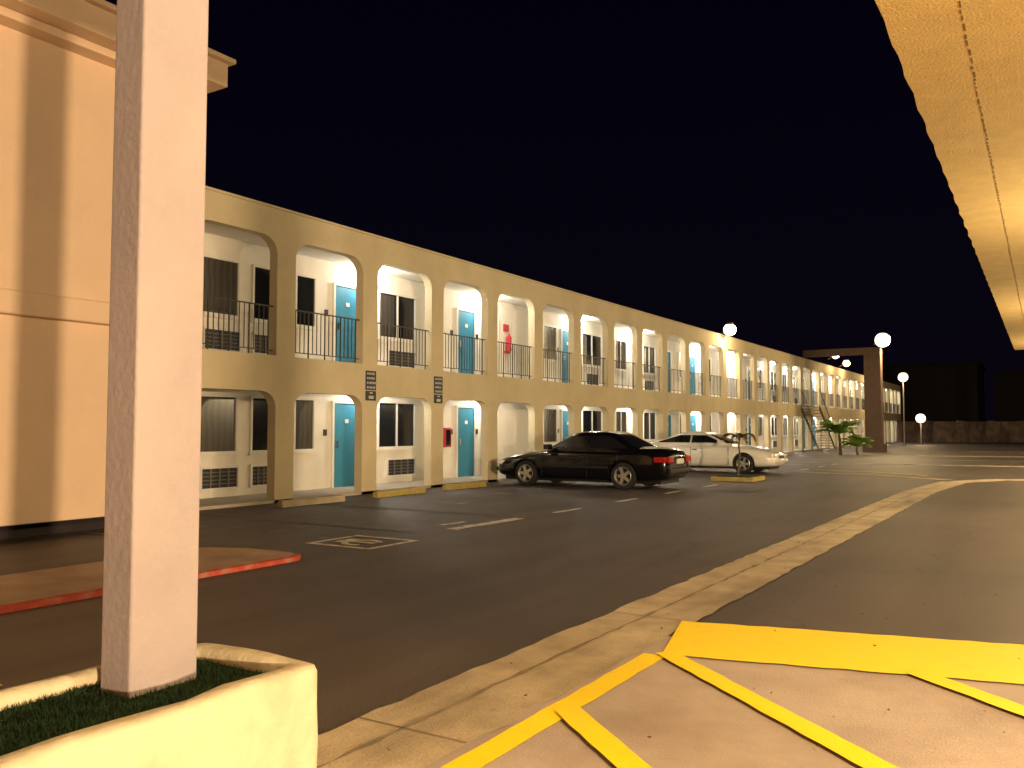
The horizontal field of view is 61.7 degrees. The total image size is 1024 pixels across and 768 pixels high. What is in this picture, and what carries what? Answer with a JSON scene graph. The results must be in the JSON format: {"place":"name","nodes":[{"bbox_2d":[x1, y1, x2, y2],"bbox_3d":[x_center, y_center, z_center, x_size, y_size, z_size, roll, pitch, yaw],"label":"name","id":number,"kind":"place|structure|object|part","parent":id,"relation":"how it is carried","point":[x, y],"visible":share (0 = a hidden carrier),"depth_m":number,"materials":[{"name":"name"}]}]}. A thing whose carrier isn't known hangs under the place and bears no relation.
{"place":"outdoors","nodes":[
{"label":"outdoors","id":0,"kind":"place"},
{"bbox_2d":[0,442,1023,734],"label":"ground","id":1,"kind":"structure","parent":0,"point":[364,632],"depth_m":9.22,"materials":[{"name":"grey asphalt"}]},
{"bbox_2d":[0,517,104,538],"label":"recessed base","id":2,"kind":"object","parent":1,"relation":"on","point":[23,530],"depth_m":12.14,"materials":[{"name":"paint"}]},
{"bbox_2d":[0,25,114,526],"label":"walls","id":3,"kind":"structure","parent":2,"relation":"on","point":[57,104],"depth_m":11.77,"materials":[{"name":"beige paint"}]},
{"bbox_2d":[0,288,109,325],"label":"string course","id":4,"kind":"object","parent":3,"relation":"attached to","point":[37,305],"depth_m":11.61,"materials":[{"name":"beige paint"}]},
{"bbox_2d":[0,0,235,92],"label":"eaves","id":5,"kind":"object","parent":3,"relation":"on","point":[85,28],"visible":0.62,"depth_m":11.69,"materials":[{"name":"beige paint"}]},
{"bbox_2d":[0,547,300,613],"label":"traffic island","id":6,"kind":"structure","parent":1,"relation":"on","point":[33,589],"depth_m":8.31,"materials":[{"name":"concrete"}]},
{"bbox_2d":[0,643,317,767],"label":"planter box","id":7,"kind":"object","parent":1,"relation":"on","point":[232,707],"visible":0.89,"depth_m":3.32,"materials":[{"name":"beige paint"}]},
{"bbox_2d":[277,495,344,507],"bbox_3d":[-3.912,2.295,16.818,0.157,0.130,1.700,-2,-3,32],"label":"wheel stop","id":8,"kind":"object","parent":1,"relation":"on","point":[307,501],"visible":1,"depth_m":16.67,"materials":[{"name":"concrete"}]},
{"bbox_2d":[373,487,425,497],"bbox_3d":[-2.487,2.412,19.108,0.157,0.130,1.700,-2,-3,32],"label":"wheel stop","id":9,"kind":"object","parent":1,"relation":"on","point":[396,492],"visible":1,"depth_m":18.97,"materials":[{"name":"yellow paint"}]},
{"bbox_2d":[199,479,683,538],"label":"oil stains","id":10,"kind":"object","parent":1,"relation":"on","point":[351,512],"visible":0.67,"depth_m":16.95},
{"bbox_2d":[442,481,485,490],"bbox_3d":[-1.167,2.520,21.229,0.157,0.130,1.700,-2,-3,32],"label":"wheel stop","id":11,"kind":"object","parent":1,"relation":"on","point":[463,485],"visible":1,"depth_m":21.10,"materials":[{"name":"yellow paint"}]},
{"bbox_2d":[0,452,1023,767],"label":"road marking","id":12,"kind":"object","parent":1,"relation":"on","point":[938,662],"visible":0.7,"depth_m":5.42,"materials":[{"name":"yellow paint"}]},
{"bbox_2d":[199,442,893,509],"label":"walkway slabs","id":13,"kind":"structure","parent":1,"relation":"on","point":[228,502],"depth_m":19.11,"materials":[{"name":"grey concrete"}]},
{"bbox_2d":[199,232,897,498],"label":"room walls","id":14,"kind":"structure","parent":1,"relation":"on","point":[311,471],"depth_m":23.52,"materials":[{"name":"white paint"}]},
{"bbox_2d":[443,428,450,446],"bbox_3d":[-1.877,1.522,24.433,0.170,0.550,0.300,-2,-3,32],"label":"fire extinguisher cabinet","id":15,"kind":"object","parent":14,"relation":"attached to","point":[446,437],"visible":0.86,"depth_m":24.34,"materials":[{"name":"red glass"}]},
{"bbox_2d":[503,324,511,353],"bbox_3d":[-0.114,-1.442,27.377,0.220,0.930,0.300,-2,-3,32],"label":"fire extinguisher","id":16,"kind":"object","parent":14,"relation":"attached to","point":[508,337],"visible":0.88,"depth_m":27.32,"materials":[{"name":"red metal"}]},
{"bbox_2d":[200,326,863,491],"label":"air conditioners","id":17,"kind":"object","parent":14,"relation":"attached to","point":[216,478],"visible":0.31,"depth_m":18.58,"materials":[{"name":"grey metal"}]},
{"bbox_2d":[204,222,861,384],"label":"roof slab","id":18,"kind":"structure","parent":14,"relation":"on","point":[214,229],"depth_m":22.38,"materials":[{"name":"white paint"}]},
{"bbox_2d":[200,254,886,456],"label":"windows","id":19,"kind":"structure","parent":14,"relation":"attached to","point":[396,425],"depth_m":20.17,"materials":[{"name":"black glass"}]},
{"bbox_2d":[205,186,898,385],"bbox_3d":[13.925,-1.675,54.456,7.530,0.047,93.020,-2,-3,32],"label":"roof cap","id":20,"kind":"object","parent":14,"relation":"on","point":[311,217],"visible":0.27,"depth_m":21.97,"materials":[{"name":"beige paint"}]},
{"bbox_2d":[721,323,735,335],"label":"wall lamp","id":21,"kind":"object","parent":20,"relation":"attached to","point":[729,329],"visible":0.98,"depth_m":40.95,"materials":[{"name":"white glass"}]},
{"bbox_2d":[839,359,849,366],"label":"wall lamp","id":22,"kind":"object","parent":20,"relation":"attached to","point":[846,362],"visible":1,"depth_m":65.10,"materials":[{"name":"white glass"}]},
{"bbox_2d":[323,282,838,487],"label":"doors","id":23,"kind":"structure","parent":14,"relation":"attached to","point":[343,420],"depth_m":25.04,"materials":[{"name":"blue metal"}]},
{"bbox_2d":[202,189,900,502],"bbox_3d":[17.004,1.211,52.393,0.220,5.920,93.020,-2,-3,32],"label":"front arcade","id":24,"kind":"object","parent":1,"relation":"on","point":[281,378],"visible":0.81,"depth_m":22.58,"materials":[{"name":"beige paint"}]},
{"bbox_2d":[365,370,375,400],"bbox_3d":[-3.228,0.040,19.620,0.023,0.680,0.340,-2,-3,32],"label":"parking sign","id":25,"kind":"object","parent":24,"relation":"attached to","point":[370,383],"visible":1,"depth_m":19.60,"materials":[{"name":"black metal"}]},
{"bbox_2d":[434,376,442,402],"bbox_3d":[-1.871,0.151,21.800,0.023,0.680,0.340,-2,-3,32],"label":"parking sign","id":26,"kind":"object","parent":24,"relation":"attached to","point":[438,385],"visible":1,"depth_m":21.78,"materials":[{"name":"metal"}]},
{"bbox_2d":[202,295,898,413],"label":"balcony railings","id":27,"kind":"object","parent":24,"relation":"attached to","point":[785,392],"visible":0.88,"depth_m":23.64,"materials":[{"name":"metal"}]},
{"bbox_2d":[100,0,1023,697],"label":"entrance canopy","id":28,"kind":"object","parent":1,"relation":"on","point":[962,62],"visible":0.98,"depth_m":3.65,"materials":[{"name":"paint"}]},
{"bbox_2d":[496,431,690,489],"bbox_3d":[2.022,1.929,22.281,4.980,1.423,2.140,-2,-3,32],"label":"parked car","id":29,"kind":"object","parent":1,"relation":"on","point":[622,460],"visible":1,"depth_m":21.32,"materials":[{"name":"black paint"}]},
{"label":"side windows","id":30,"kind":"part","parent":29,"relation":"part of","materials":[{"name":"black glass"}]},
{"bbox_2d":[317,479,1023,767],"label":"gutter","id":31,"kind":"object","parent":1,"relation":"on","point":[425,728],"visible":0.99,"depth_m":5.39,"materials":[{"name":"concrete"}]},
{"bbox_2d":[387,539,1019,750],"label":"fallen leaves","id":32,"kind":"object","parent":1,"relation":"on","point":[774,630],"visible":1,"depth_m":5.80,"materials":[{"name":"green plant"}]},
{"bbox_2d":[650,431,787,473],"bbox_3d":[6.810,2.319,29.538,4.980,1.383,2.140,-2,-3,32],"label":"parked car","id":33,"kind":"object","parent":1,"relation":"on","point":[704,449],"visible":0.66,"depth_m":28.57,"materials":[{"name":"white paint"}]},
{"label":"side windows","id":34,"kind":"part","parent":33,"relation":"part of","materials":[{"name":"black glass"}]},
{"bbox_2d":[813,419,860,453],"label":"palm tree","id":35,"kind":"object","parent":1,"relation":"on","point":[835,427],"visible":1,"depth_m":48.48,"materials":[{"name":"green plant"}]},
{"bbox_2d":[803,347,886,451],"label":"gateway frame","id":36,"kind":"object","parent":1,"relation":"on","point":[873,399],"visible":0.83,"depth_m":52.72,"materials":[{"name":"brown paint"}]},
{"bbox_2d":[874,333,889,346],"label":"street lamp","id":37,"kind":"object","parent":36,"relation":"attached to","point":[882,339],"visible":1,"depth_m":52.59,"materials":[{"name":"white glass"}]},
{"bbox_2d":[840,434,873,454],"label":"palm tree","id":38,"kind":"object","parent":1,"relation":"on","point":[857,440],"visible":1,"depth_m":47.43,"materials":[{"name":"green plant"}]},
{"bbox_2d":[784,471,952,479],"bbox_3d":[11.135,2.881,27.148,0.826,0.001,5.873,2,-3,-32],"label":"gutter crossing","id":39,"kind":"object","parent":1,"relation":"on","point":[872,475],"visible":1,"depth_m":26.86,"materials":[{"name":"concrete"}]},
{"bbox_2d":[898,372,907,444],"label":"street lamp","id":40,"kind":"object","parent":1,"relation":"on","point":[903,377],"visible":1,"depth_m":72.81,"materials":[{"name":"white glass"}]},
{"bbox_2d":[916,414,925,443],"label":"street lamp","id":41,"kind":"object","parent":1,"relation":"on","point":[920,418],"visible":0.98,"depth_m":77.53,"materials":[{"name":"white glass"}]},
{"bbox_2d":[855,463,1023,466],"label":"concrete strip","id":42,"kind":"object","parent":1,"relation":"on","point":[941,465],"visible":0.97,"depth_m":34.02,"materials":[{"name":"grey concrete"}]},
{"bbox_2d":[883,455,1023,456],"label":"concrete strip","id":43,"kind":"object","parent":1,"relation":"on","point":[954,456],"visible":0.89,"depth_m":44.67,"materials":[{"name":"grey concrete"}]},
{"bbox_2d":[896,421,1023,441],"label":"piers","id":44,"kind":"structure","parent":1,"relation":"on","point":[930,431],"depth_m":88.93,"materials":[{"name":"brown brick"}]},
{"bbox_2d":[902,421,1020,441],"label":"boundary wall","id":45,"kind":"structure","parent":1,"relation":"on","point":[976,431],"depth_m":89.02,"materials":[{"name":"brown brick"}]},
{"bbox_2d":[105,0,1023,420],"label":"sky","id":46,"kind":"structure","parent":0,"point":[772,170],"materials":[{"name":"black"}]},
{"bbox_2d":[379,268,885,390],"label":"walkway lamps","id":47,"kind":"object","parent":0,"point":[584,319],"visible":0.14,"depth_m":31.18,"materials":[{"name":"white glass"}]},
{"bbox_2d":[426,636,1023,767],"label":"concrete pavement","id":48,"kind":"structure","parent":0,"point":[682,717],"depth_m":4.36,"materials":[{"name":"beige concrete"}]},
{"bbox_2d":[711,474,764,481],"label":"planting island","id":49,"kind":"structure","parent":0,"point":[739,478],"depth_m":24.07,"materials":[{"name":"yellow paint"}]},
{"bbox_2d":[721,432,755,474],"bbox_3d":[6.468,2.003,24.538,0.934,1.244,1.131,-2,-3,32],"label":"palm","id":50,"kind":"object","parent":49,"relation":"on","point":[741,435],"visible":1,"depth_m":24.52,"materials":[{"name":"green plant"}]},
{"bbox_2d":[801,389,835,449],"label":"staircase","id":51,"kind":"structure","parent":0,"point":[812,424],"depth_m":55.38,"materials":[{"name":"metal"}]},
{"bbox_2d":[882,361,985,420],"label":"distant building","id":52,"kind":"structure","parent":0,"point":[946,391],"depth_m":108.07,"materials":[{"name":"paint"}]},
{"bbox_2d":[992,371,1023,420],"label":"distant building","id":53,"kind":"structure","parent":0,"point":[1009,395],"depth_m":110.81,"materials":[{"name":"paint"}]}
]}

